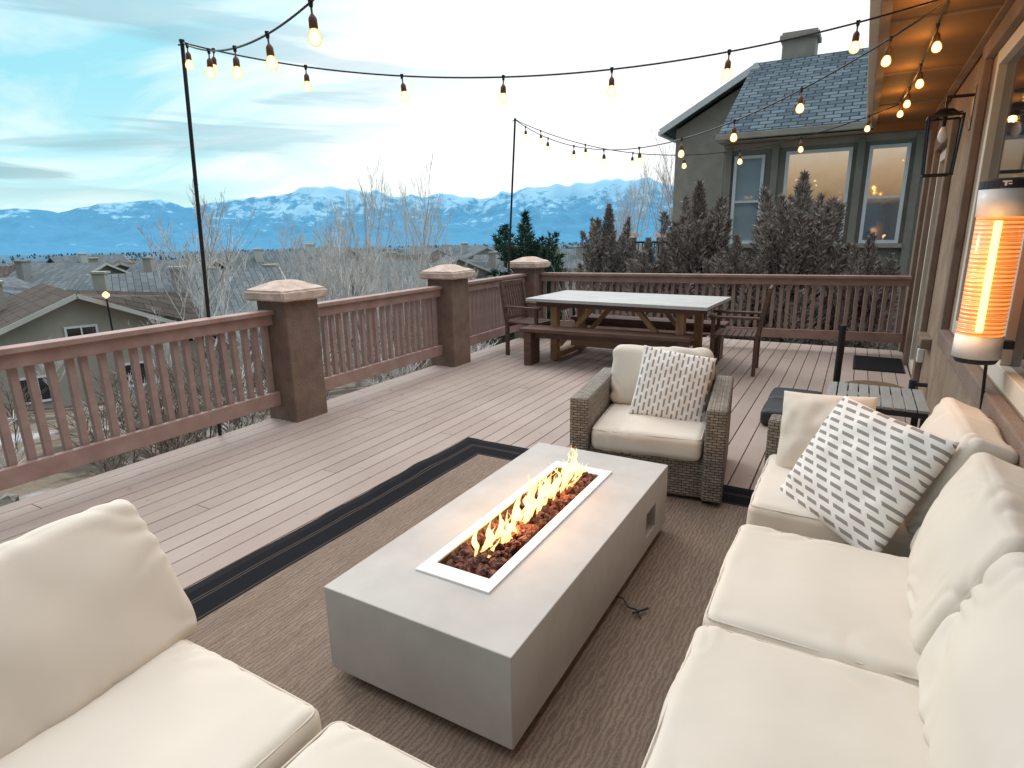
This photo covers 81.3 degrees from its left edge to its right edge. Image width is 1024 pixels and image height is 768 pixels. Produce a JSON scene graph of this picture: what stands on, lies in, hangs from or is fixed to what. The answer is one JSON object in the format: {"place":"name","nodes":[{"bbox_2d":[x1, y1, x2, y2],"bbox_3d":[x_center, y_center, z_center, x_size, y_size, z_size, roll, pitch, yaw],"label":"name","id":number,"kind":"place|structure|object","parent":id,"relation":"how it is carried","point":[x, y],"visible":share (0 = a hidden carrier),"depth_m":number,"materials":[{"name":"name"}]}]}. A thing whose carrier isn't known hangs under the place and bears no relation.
{"place":"outdoors","nodes":[
{"label":"outdoors","id":0,"kind":"place"},
{"bbox_2d":[0,178,673,254],"bbox_3d":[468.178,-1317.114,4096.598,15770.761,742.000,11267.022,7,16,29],"label":"mountains","id":1,"kind":"structure","parent":0,"point":[566,213],"depth_m":6349.04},
{"bbox_2d":[0,240,709,499],"bbox_3d":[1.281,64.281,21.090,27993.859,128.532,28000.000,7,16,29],"label":"ground","id":2,"kind":"structure","parent":0,"point":[44,484],"depth_m":12.52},
{"bbox_2d":[0,266,15,277],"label":"town house","id":3,"kind":"structure","parent":2,"relation":"on","point":[5,271],"depth_m":62.74,"materials":[{"name":"beige"}]},
{"bbox_2d":[0,277,35,298],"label":"town house","id":4,"kind":"structure","parent":2,"relation":"on","point":[11,286],"depth_m":45.27,"materials":[{"name":"beige"}]},
{"bbox_2d":[0,410,36,468],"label":"bare shrub","id":5,"kind":"object","parent":2,"relation":"on","point":[22,449],"visible":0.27,"depth_m":6.79,"materials":[{"name":"brown plant"}]},
{"bbox_2d":[0,376,48,449],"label":"bare shrub","id":6,"kind":"object","parent":2,"relation":"on","point":[11,414],"visible":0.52,"depth_m":10.42,"materials":[{"name":"brown plant"}]},
{"bbox_2d":[7,260,130,288],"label":"town house","id":7,"kind":"structure","parent":2,"relation":"on","point":[60,275],"depth_m":61.00,"materials":[{"name":"grey"}]},
{"bbox_2d":[47,390,125,470],"bbox_3d":[-5.231,0.834,7.471,0.802,1.540,0.816,-5,15,-16],"label":"bare shrub","id":8,"kind":"object","parent":2,"relation":"on","point":[106,431],"visible":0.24,"depth_m":7.45,"materials":[{"name":"brown plant"}]},
{"bbox_2d":[64,271,110,290],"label":"town house","id":9,"kind":"structure","parent":2,"relation":"on","point":[96,281],"depth_m":47.48,"materials":[{"name":"beige"}]},
{"bbox_2d":[46,253,131,263],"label":"town house","id":10,"kind":"structure","parent":2,"relation":"on","point":[84,257],"depth_m":92.64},
{"bbox_2d":[74,433,148,476],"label":"bare shrub","id":11,"kind":"object","parent":2,"relation":"on","point":[113,464],"visible":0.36,"depth_m":6.86,"materials":[{"name":"brown plant"}]},
{"bbox_2d":[88,257,134,270],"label":"town house","id":12,"kind":"structure","parent":2,"relation":"on","point":[123,265],"depth_m":71.42,"materials":[{"name":"beige"}]},
{"bbox_2d":[92,369,136,433],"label":"bare shrub","id":13,"kind":"object","parent":2,"relation":"on","point":[116,390],"visible":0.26,"depth_m":9.54,"materials":[{"name":"brown plant"}]},
{"bbox_2d":[82,370,160,455],"bbox_3d":[-5.564,0.448,8.658,0.846,1.747,1.201,1,14,6],"label":"bare shrub","id":14,"kind":"object","parent":2,"relation":"on","point":[130,379],"visible":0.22,"depth_m":8.52,"materials":[{"name":"brown plant"}]},
{"bbox_2d":[0,280,260,411],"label":"town house","id":15,"kind":"structure","parent":2,"relation":"on","point":[40,312],"depth_m":30.35,"materials":[{"name":"beige"}]},
{"bbox_2d":[19,375,51,404],"bbox_3d":[-22.937,0.253,28.932,0.100,1.300,1.600,13,20,43],"label":"window","id":16,"kind":"structure","parent":15,"relation":"in","point":[46,396],"depth_m":28.97,"materials":[{"name":"glass"}]},
{"bbox_2d":[63,324,98,336],"bbox_3d":[-21.468,-2.519,29.785,0.100,0.800,1.400,13,20,43],"label":"window","id":17,"kind":"structure","parent":15,"relation":"in","point":[70,331],"depth_m":29.71,"materials":[{"name":"white plastic"}]},
{"bbox_2d":[125,359,157,387],"bbox_3d":[-19.923,-0.545,31.855,0.100,1.300,1.600,13,20,43],"label":"window","id":18,"kind":"structure","parent":15,"relation":"in","point":[127,365],"depth_m":31.84,"materials":[{"name":"glass"}]},
{"bbox_2d":[0,419,267,506],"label":"rock rubble","id":19,"kind":"object","parent":2,"relation":"on","point":[7,498],"visible":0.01,"depth_m":8.32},
{"bbox_2d":[112,379,175,462],"bbox_3d":[-4.961,0.610,8.131,0.854,1.638,0.868,-7,15,-22],"label":"bare shrub","id":20,"kind":"object","parent":2,"relation":"on","point":[122,416],"visible":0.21,"depth_m":8.03,"materials":[{"name":"brown plant"}]},
{"bbox_2d":[128,307,180,396],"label":"bare tree","id":21,"kind":"object","parent":2,"relation":"on","point":[167,345],"visible":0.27,"depth_m":25.62,"materials":[{"name":"grey plant"}]},
{"bbox_2d":[118,400,202,457],"bbox_3d":[-4.090,0.889,7.074,0.831,1.594,0.844,8,17,32],"label":"bare shrub","id":22,"kind":"object","parent":2,"relation":"on","point":[162,450],"visible":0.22,"depth_m":6.95,"materials":[{"name":"brown plant"}]},
{"bbox_2d":[120,382,200,457],"bbox_3d":[-4.296,0.798,7.225,0.901,1.702,0.887,7,16,29],"label":"bare shrub","id":23,"kind":"object","parent":2,"relation":"on","point":[188,435],"visible":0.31,"depth_m":7.25,"materials":[{"name":"brown plant"}]},
{"bbox_2d":[131,393,202,453],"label":"bare shrub","id":24,"kind":"object","parent":2,"relation":"on","point":[136,410],"visible":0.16,"depth_m":7.64,"materials":[{"name":"brown plant"}]},
{"bbox_2d":[127,257,229,272],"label":"town house","id":25,"kind":"structure","parent":2,"relation":"on","point":[144,264],"depth_m":68.71,"materials":[{"name":"beige"}]},
{"bbox_2d":[154,358,218,437],"bbox_3d":[-4.930,0.322,9.173,0.933,1.790,0.948,-7,16,-24],"label":"bare shrub","id":26,"kind":"object","parent":2,"relation":"on","point":[174,397],"visible":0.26,"depth_m":9.05,"materials":[{"name":"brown plant"}]},
{"bbox_2d":[108,266,285,378],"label":"town house","id":27,"kind":"structure","parent":2,"relation":"on","point":[141,282],"depth_m":39.70,"materials":[{"name":"grey"}]},
{"bbox_2d":[161,382,236,442],"bbox_3d":[-3.938,0.610,7.858,0.922,1.742,0.908,1,15,8],"label":"bare shrub","id":28,"kind":"object","parent":2,"relation":"on","point":[211,429],"visible":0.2,"depth_m":7.74,"materials":[{"name":"brown plant"}]},
{"bbox_2d":[178,39,221,435],"bbox_3d":[-2.605,-0.372,5.199,0.279,4.721,0.053,0,14,5],"label":"light pole","id":29,"kind":"object","parent":2,"relation":"on","point":[192,150],"visible":0.65,"depth_m":4.85,"materials":[{"name":"black metal"}]},
{"bbox_2d":[182,0,321,79],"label":"string light","id":30,"kind":"object","parent":29,"relation":"hanging from","point":[314,37],"visible":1,"depth_m":3.13,"materials":[{"name":"black metal"}]},
{"bbox_2d":[189,0,939,103],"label":"string light","id":31,"kind":"object","parent":29,"relation":"hanging from","point":[854,47],"visible":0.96,"depth_m":4.07,"materials":[{"name":"glass"}]},
{"bbox_2d":[136,179,267,405],"bbox_3d":[-7.404,-2.252,15.054,2.581,5.506,3.683,-5,15,-15],"label":"bare tree","id":32,"kind":"object","parent":2,"relation":"on","point":[193,260],"visible":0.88,"depth_m":14.29,"materials":[{"name":"grey plant"}]},
{"bbox_2d":[180,339,233,391],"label":"bare shrub","id":33,"kind":"object","parent":2,"relation":"on","point":[219,373],"visible":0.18,"depth_m":12.71,"materials":[{"name":"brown plant"}]},
{"bbox_2d":[197,346,267,432],"bbox_3d":[-3.610,0.458,7.840,1.397,2.032,0.984,5,15,22],"label":"bare shrub","id":34,"kind":"object","parent":2,"relation":"on","point":[254,419],"visible":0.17,"depth_m":7.77,"materials":[{"name":"brown plant"}]},
{"bbox_2d":[216,305,251,368],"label":"bare tree","id":35,"kind":"object","parent":2,"relation":"on","point":[240,355],"visible":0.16,"depth_m":27.04,"materials":[{"name":"grey plant"}]},
{"bbox_2d":[211,371,264,432],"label":"bare shrub","id":36,"kind":"object","parent":2,"relation":"on","point":[223,393],"visible":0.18,"depth_m":8.21,"materials":[{"name":"brown plant"}]},
{"bbox_2d":[216,408,269,432],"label":"bare shrub","id":37,"kind":"object","parent":2,"relation":"on","point":[239,421],"visible":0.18,"depth_m":7.59,"materials":[{"name":"brown plant"}]},
{"bbox_2d":[225,279,263,361],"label":"bare tree","id":38,"kind":"object","parent":2,"relation":"on","point":[253,308],"visible":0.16,"depth_m":19.70,"materials":[{"name":"grey plant"}]},
{"bbox_2d":[224,248,305,268],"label":"town house","id":39,"kind":"structure","parent":2,"relation":"on","point":[257,255],"depth_m":77.53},
{"bbox_2d":[262,209,346,388],"bbox_3d":[-7.348,-3.017,22.473,3.187,7.156,2.355,-13,19,-40],"label":"bare tree","id":40,"kind":"object","parent":2,"relation":"on","point":[296,248],"visible":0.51,"depth_m":21.77,"materials":[{"name":"grey plant"}]},
{"bbox_2d":[262,264,355,351],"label":"town house","id":41,"kind":"structure","parent":2,"relation":"on","point":[288,270],"depth_m":50.58,"materials":[{"name":"beige"}]},
{"bbox_2d":[2,240,655,266],"bbox_3d":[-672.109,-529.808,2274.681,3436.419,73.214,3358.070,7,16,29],"label":"distant wood","id":42,"kind":"object","parent":2,"relation":"on","point":[171,258],"visible":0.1,"depth_m":1922.26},
{"bbox_2d":[281,241,380,358],"bbox_3d":[-5.655,-2.176,19.411,3.315,4.956,2.323,-14,20,-42],"label":"bare tree","id":43,"kind":"object","parent":2,"relation":"on","point":[315,275],"visible":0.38,"depth_m":18.93,"materials":[{"name":"grey plant"}]},
{"bbox_2d":[283,243,379,267],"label":"town house","id":44,"kind":"structure","parent":2,"relation":"on","point":[308,245],"depth_m":70.39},
{"bbox_2d":[294,212,383,385],"bbox_3d":[-5.408,-2.361,18.334,2.710,5.782,3.867,-1,14,1],"label":"bare tree","id":45,"kind":"object","parent":2,"relation":"on","point":[341,282],"visible":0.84,"depth_m":18.38,"materials":[{"name":"grey plant"}]},
{"bbox_2d":[306,156,415,385],"bbox_3d":[-6.226,-4.431,24.239,4.194,9.416,3.099,-11,17,-33],"label":"bare tree","id":46,"kind":"object","parent":2,"relation":"on","point":[352,228],"visible":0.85,"depth_m":23.76,"materials":[{"name":"grey plant"}]},
{"bbox_2d":[324,258,430,333],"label":"town house","id":47,"kind":"structure","parent":2,"relation":"on","point":[407,270],"depth_m":60.85,"materials":[{"name":"grey"}]},
{"bbox_2d":[350,232,405,379],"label":"bare tree","id":48,"kind":"object","parent":2,"relation":"on","point":[380,282],"visible":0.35,"depth_m":27.27,"materials":[{"name":"grey plant"}]},
{"bbox_2d":[354,245,432,369],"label":"bare tree","id":49,"kind":"object","parent":2,"relation":"on","point":[378,289],"visible":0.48,"depth_m":20.81,"materials":[{"name":"grey plant"}]},
{"bbox_2d":[383,252,447,264],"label":"town house","id":50,"kind":"structure","parent":2,"relation":"on","point":[413,257],"depth_m":77.44,"materials":[{"name":"beige"}]},
{"bbox_2d":[377,152,459,370],"bbox_3d":[-4.500,-5.757,29.649,4.020,11.007,4.906,-5,15,-14],"label":"bare tree","id":51,"kind":"object","parent":2,"relation":"on","point":[424,235],"visible":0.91,"depth_m":29.17,"materials":[{"name":"grey plant"}]},
{"bbox_2d":[410,246,457,255],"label":"town house","id":52,"kind":"structure","parent":2,"relation":"on","point":[437,250],"depth_m":109.29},
{"bbox_2d":[403,247,468,365],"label":"bare tree","id":53,"kind":"object","parent":2,"relation":"on","point":[448,260],"visible":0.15,"depth_m":23.28,"materials":[{"name":"grey plant"}]},
{"bbox_2d":[417,253,490,279],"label":"town house","id":54,"kind":"structure","parent":2,"relation":"on","point":[476,264],"depth_m":73.60,"materials":[{"name":"beige"}]},
{"bbox_2d":[453,243,501,258],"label":"town house","id":55,"kind":"structure","parent":2,"relation":"on","point":[468,253],"depth_m":85.07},
{"bbox_2d":[473,252,541,279],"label":"town house","id":56,"kind":"structure","parent":2,"relation":"on","point":[491,261],"depth_m":75.40,"materials":[{"name":"beige"}]},
{"bbox_2d":[507,118,517,274],"bbox_3d":[-0.046,-1.611,9.549,0.363,4.881,0.044,2,15,11],"label":"light pole","id":57,"kind":"object","parent":2,"relation":"on","point":[511,196],"visible":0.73,"depth_m":9.19,"materials":[{"name":"black metal"}]},
{"bbox_2d":[518,104,898,168],"bbox_3d":[2.230,-3.300,7.928,4.908,0.842,0.076,6,16,27],"label":"string light","id":58,"kind":"object","parent":57,"relation":"hanging from","point":[800,148],"visible":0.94,"depth_m":7.67,"materials":[{"name":"black plastic"}]},
{"bbox_2d":[515,2,946,164],"bbox_3d":[1.376,-2.841,6.386,0.082,0.939,6.079,-8,16,-25],"label":"string light","id":59,"kind":"object","parent":57,"relation":"hanging from","point":[886,60],"visible":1,"depth_m":4.99,"materials":[{"name":"black metal"}]},
{"bbox_2d":[485,210,566,345],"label":"pine tree","id":60,"kind":"object","parent":2,"relation":"on","point":[529,247],"visible":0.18,"depth_m":34.62,"materials":[{"name":"green plant"}]},
{"bbox_2d":[559,246,612,272],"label":"town house","id":61,"kind":"structure","parent":2,"relation":"on","point":[569,257],"depth_m":93.84,"materials":[{"name":"beige"}]},
{"bbox_2d":[575,203,637,314],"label":"juniper","id":62,"kind":"object","parent":2,"relation":"on","point":[601,251],"visible":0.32,"depth_m":13.41,"materials":[{"name":"brown plant"}]},
{"bbox_2d":[587,233,673,287],"bbox_3d":[3.810,-2.831,18.196,3.160,3.430,0.520,7,16,29],"label":"balcony railing","id":63,"kind":"object","parent":2,"relation":"on","point":[642,242],"visible":0.14,"depth_m":17.55,"materials":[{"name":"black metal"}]},
{"bbox_2d":[599,158,671,250],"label":"bare tree","id":64,"kind":"object","parent":2,"relation":"on","point":[634,194],"visible":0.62,"depth_m":23.07,"materials":[{"name":"grey plant"}]},
{"bbox_2d":[608,236,674,317],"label":"juniper","id":65,"kind":"object","parent":2,"relation":"on","point":[643,264],"visible":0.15,"depth_m":11.83,"materials":[{"name":"brown plant"}]},
{"bbox_2d":[631,126,674,254],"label":"bare tree","id":66,"kind":"object","parent":2,"relation":"on","point":[663,191],"visible":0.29,"depth_m":19.53,"materials":[{"name":"grey plant"}]},
{"bbox_2d":[655,178,732,336],"bbox_3d":[3.797,-1.829,11.944,2.195,4.393,2.244,7,16,29],"label":"juniper","id":67,"kind":"object","parent":2,"relation":"on","point":[696,246],"visible":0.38,"depth_m":11.57,"materials":[{"name":"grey plant"}]},
{"bbox_2d":[689,233,773,341],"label":"juniper","id":68,"kind":"object","parent":2,"relation":"on","point":[736,251],"visible":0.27,"depth_m":10.97,"materials":[{"name":"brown plant"}]},
{"bbox_2d":[658,27,929,351],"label":"neighbour house","id":69,"kind":"structure","parent":2,"relation":"on","point":[874,181],"depth_m":13.98,"materials":[{"name":"beige paint"}]},
{"bbox_2d":[727,154,765,247],"bbox_3d":[5.686,-4.402,14.471,0.850,2.135,0.160,7,16,29],"label":"window","id":70,"kind":"structure","parent":69,"relation":"in","point":[748,176],"depth_m":14.48,"materials":[{"name":"grey glass"}]},
{"bbox_2d":[782,147,852,247],"bbox_3d":[6.964,-4.255,13.758,1.510,2.165,0.160,7,16,29],"label":"window","id":71,"kind":"structure","parent":69,"relation":"in","point":[830,169],"depth_m":13.61,"materials":[{"name":"beige glass"}]},
{"bbox_2d":[855,143,911,247],"bbox_3d":[8.158,-4.104,13.094,0.920,2.165,0.160,7,16,29],"label":"window","id":72,"kind":"structure","parent":69,"relation":"in","point":[888,164],"depth_m":13.11,"materials":[{"name":"white glass"}]},
{"bbox_2d":[733,170,855,345],"bbox_3d":[5.148,-1.704,11.216,2.539,4.471,2.372,-6,15,-19],"label":"juniper","id":73,"kind":"object","parent":2,"relation":"on","point":[811,248],"visible":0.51,"depth_m":10.77,"materials":[{"name":"grey plant"}]},
{"bbox_2d":[812,231,901,350],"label":"juniper","id":74,"kind":"object","parent":2,"relation":"on","point":[857,263],"visible":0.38,"depth_m":10.25,"materials":[{"name":"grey plant"}]},
{"bbox_2d":[866,0,1023,467],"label":"house","id":75,"kind":"structure","parent":2,"relation":"on","point":[982,42],"depth_m":4.61,"materials":[{"name":"beige paint"}]},
{"bbox_2d":[897,0,948,117],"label":"string light","id":76,"kind":"object","parent":75,"relation":"hanging from","point":[936,47],"visible":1,"depth_m":4.82,"materials":[{"name":"glass"}]},
{"bbox_2d":[908,150,945,373],"bbox_3d":[4.784,-1.329,6.800,0.070,2.550,1.250,7,16,29],"label":"door","id":77,"kind":"structure","parent":75,"relation":"in","point":[942,156],"depth_m":7.24,"materials":[{"name":"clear glass"}]},
{"bbox_2d":[920,84,977,177],"bbox_3d":[3.694,-2.131,5.057,0.328,0.698,0.257,7,16,29],"label":"wall lantern","id":78,"kind":"object","parent":75,"relation":"attached to","point":[945,113],"depth_m":5.04,"materials":[{"name":"black metal"}]},
{"bbox_2d":[951,177,1023,409],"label":"patio heater","id":79,"kind":"object","parent":75,"relation":"attached to","point":[979,337],"visible":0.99,"depth_m":2.85,"materials":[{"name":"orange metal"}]},
{"bbox_2d":[952,21,1023,416],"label":"window","id":80,"kind":"structure","parent":75,"relation":"in","point":[1002,156],"depth_m":3.74,"materials":[{"name":"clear glass"}]},
{"bbox_2d":[0,0,869,212],"label":"sky","id":81,"kind":"structure","parent":0,"point":[93,111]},
{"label":"deck underside","id":82,"kind":"structure","parent":0,"visible":0},
{"bbox_2d":[745,348,905,487],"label":"deck joists","id":83,"kind":"object","parent":82,"relation":"on","point":[823,386],"depth_m":7.54,"materials":[{"name":"brown wood"}]},
{"bbox_2d":[0,337,919,589],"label":"deck floor","id":84,"kind":"structure","parent":83,"relation":"on","point":[206,508],"depth_m":5.11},
{"bbox_2d":[244,279,327,422],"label":"deck pillar","id":85,"kind":"structure","parent":84,"relation":"on","point":[296,355],"depth_m":5.66,"materials":[{"name":"brown paint"}]},
{"bbox_2d":[0,310,281,490],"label":"deck railing","id":86,"kind":"object","parent":85,"relation":"attached to","point":[27,357],"visible":1,"depth_m":4.56,"materials":[{"name":"paint"}]},
{"bbox_2d":[317,286,442,390],"bbox_3d":[-1.505,-0.589,6.950,0.142,0.915,2.250,7,16,29],"label":"deck railing","id":87,"kind":"object","parent":85,"relation":"attached to","point":[369,304],"visible":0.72,"depth_m":6.90,"materials":[{"name":"paint"}]},
{"bbox_2d":[419,264,475,366],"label":"deck pillar","id":88,"kind":"structure","parent":84,"relation":"on","point":[453,318],"depth_m":7.89,"materials":[{"name":"brown paint"}]},
{"bbox_2d":[468,273,526,345],"bbox_3d":[-0.285,-1.152,9.071,0.142,0.915,1.970,7,16,28],"label":"deck railing","id":89,"kind":"object","parent":88,"relation":"attached to","point":[486,321],"visible":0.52,"depth_m":8.97,"materials":[{"name":"paint"}]},
{"bbox_2d":[184,437,753,767],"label":"rug","id":90,"kind":"object","parent":84,"relation":"on","point":[261,612],"visible":0.33,"depth_m":2.73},
{"bbox_2d":[0,499,434,767],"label":"outdoor sofa","id":91,"kind":"object","parent":90,"relation":"on","point":[105,662],"visible":1,"depth_m":1.67,"materials":[{"name":"fabric"}]},
{"bbox_2d":[324,442,667,749],"bbox_3d":[0.156,0.753,2.882,0.995,0.588,1.840,7,16,29],"label":"fire table","id":92,"kind":"object","parent":90,"relation":"on","point":[481,607],"visible":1,"depth_m":2.36,"materials":[{"name":"grey concrete"}]},
{"bbox_2d":[641,397,1023,767],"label":"outdoor sofa","id":93,"kind":"object","parent":90,"relation":"on","point":[816,642],"visible":0.79,"depth_m":1.78,"materials":[{"name":"fabric"}]},
{"bbox_2d":[775,391,877,468],"bbox_3d":[1.697,0.278,3.243,0.460,0.460,0.270,5,-9,38],"label":"throw pillow","id":94,"kind":"object","parent":93,"relation":"on","point":[805,416],"visible":0.47,"depth_m":3.23,"materials":[{"name":"beige fabric"}]},
{"bbox_2d":[780,396,958,552],"bbox_3d":[1.578,0.402,2.726,0.252,0.600,0.600,28,8,-22],"label":"throw pillow","id":95,"kind":"object","parent":93,"relation":"on","point":[860,475],"visible":0.9,"depth_m":2.59,"materials":[{"name":"grey fabric"}]},
{"bbox_2d":[499,279,549,354],"bbox_3d":[0.261,-0.965,8.666,0.682,1.058,0.580,9,18,35],"label":"dining chair","id":96,"kind":"object","parent":84,"relation":"on","point":[527,320],"visible":0.71,"depth_m":8.66,"materials":[{"name":"brown wood"}]},
{"bbox_2d":[507,256,550,338],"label":"deck pillar","id":97,"kind":"structure","parent":84,"relation":"on","point":[533,267],"depth_m":9.81,"materials":[{"name":"brown paint"}]},
{"bbox_2d":[540,272,911,342],"bbox_3d":[2.959,-1.215,9.115,5.264,0.915,0.142,5,15,20],"label":"deck railing","id":98,"kind":"object","parent":97,"relation":"attached to","point":[866,281],"visible":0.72,"depth_m":8.74,"materials":[{"name":"paint"}]},
{"bbox_2d":[519,325,694,365],"bbox_3d":[1.162,-0.428,7.631,2.200,0.502,0.354,6,16,26],"label":"bench","id":99,"kind":"object","parent":84,"relation":"on","point":[533,334],"visible":0.88,"depth_m":7.58,"materials":[{"name":"brown wood"}]},
{"bbox_2d":[526,290,730,359],"bbox_3d":[1.545,-0.747,8.083,2.420,0.845,1.237,8,17,31],"label":"dining table","id":100,"kind":"object","parent":84,"relation":"on","point":[682,307],"visible":0.85,"depth_m":7.89,"materials":[{"name":"brown wood"}]},
{"bbox_2d":[571,314,728,360],"bbox_3d":[1.938,-0.692,8.616,2.200,0.502,0.354,7,16,27],"label":"bench","id":101,"kind":"object","parent":84,"relation":"on","point":[632,322],"visible":0.61,"depth_m":8.49,"materials":[{"name":"brown wood"}]},
{"bbox_2d":[570,344,733,503],"bbox_3d":[1.040,0.216,4.326,1.010,0.901,0.980,5,15,21],"label":"armchair","id":102,"kind":"object","parent":84,"relation":"on","point":[692,455],"visible":0.7,"depth_m":4.00,"materials":[{"name":"fabric"}]},
{"bbox_2d":[629,345,716,421],"bbox_3d":[1.133,0.016,4.219,0.510,0.510,0.192,12,-6,17],"label":"throw pillow","id":103,"kind":"object","parent":102,"relation":"on","point":[672,385],"visible":0.94,"depth_m":4.15,"materials":[{"name":"grey fabric"}]},
{"bbox_2d":[708,285,773,376],"bbox_3d":[2.826,-0.686,7.418,0.682,1.058,0.580,6,16,25],"label":"dining chair","id":104,"kind":"object","parent":84,"relation":"on","point":[740,333],"visible":0.98,"depth_m":7.29,"materials":[{"name":"brown wood"}]},
{"bbox_2d":[760,325,880,425],"bbox_3d":[2.883,-0.083,5.483,0.960,0.871,0.960,7,16,29],"label":"umbrella base","id":105,"kind":"object","parent":84,"relation":"on","point":[773,404],"visible":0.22,"depth_m":5.56,"materials":[{"name":"black plastic"}]},
{"bbox_2d":[844,380,902,394],"bbox_3d":[4.022,0.035,6.629,0.620,0.014,0.620,7,16,29],"label":"coir mat","id":106,"kind":"object","parent":84,"relation":"on","point":[876,383],"visible":0.4,"depth_m":6.76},
{"bbox_2d":[826,381,929,427],"bbox_3d":[2.796,0.319,4.653,0.655,0.485,0.660,7,16,29],"label":"side table","id":107,"kind":"object","parent":84,"relation":"on","point":[916,407],"visible":0.69,"depth_m":4.55,"materials":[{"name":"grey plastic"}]},
{"bbox_2d":[853,355,904,373],"bbox_3d":[4.742,-0.263,7.734,0.560,0.018,0.900,7,16,29],"label":"door mat","id":108,"kind":"object","parent":84,"relation":"on","point":[880,364],"depth_m":7.67,"materials":[{"name":"rubber"}]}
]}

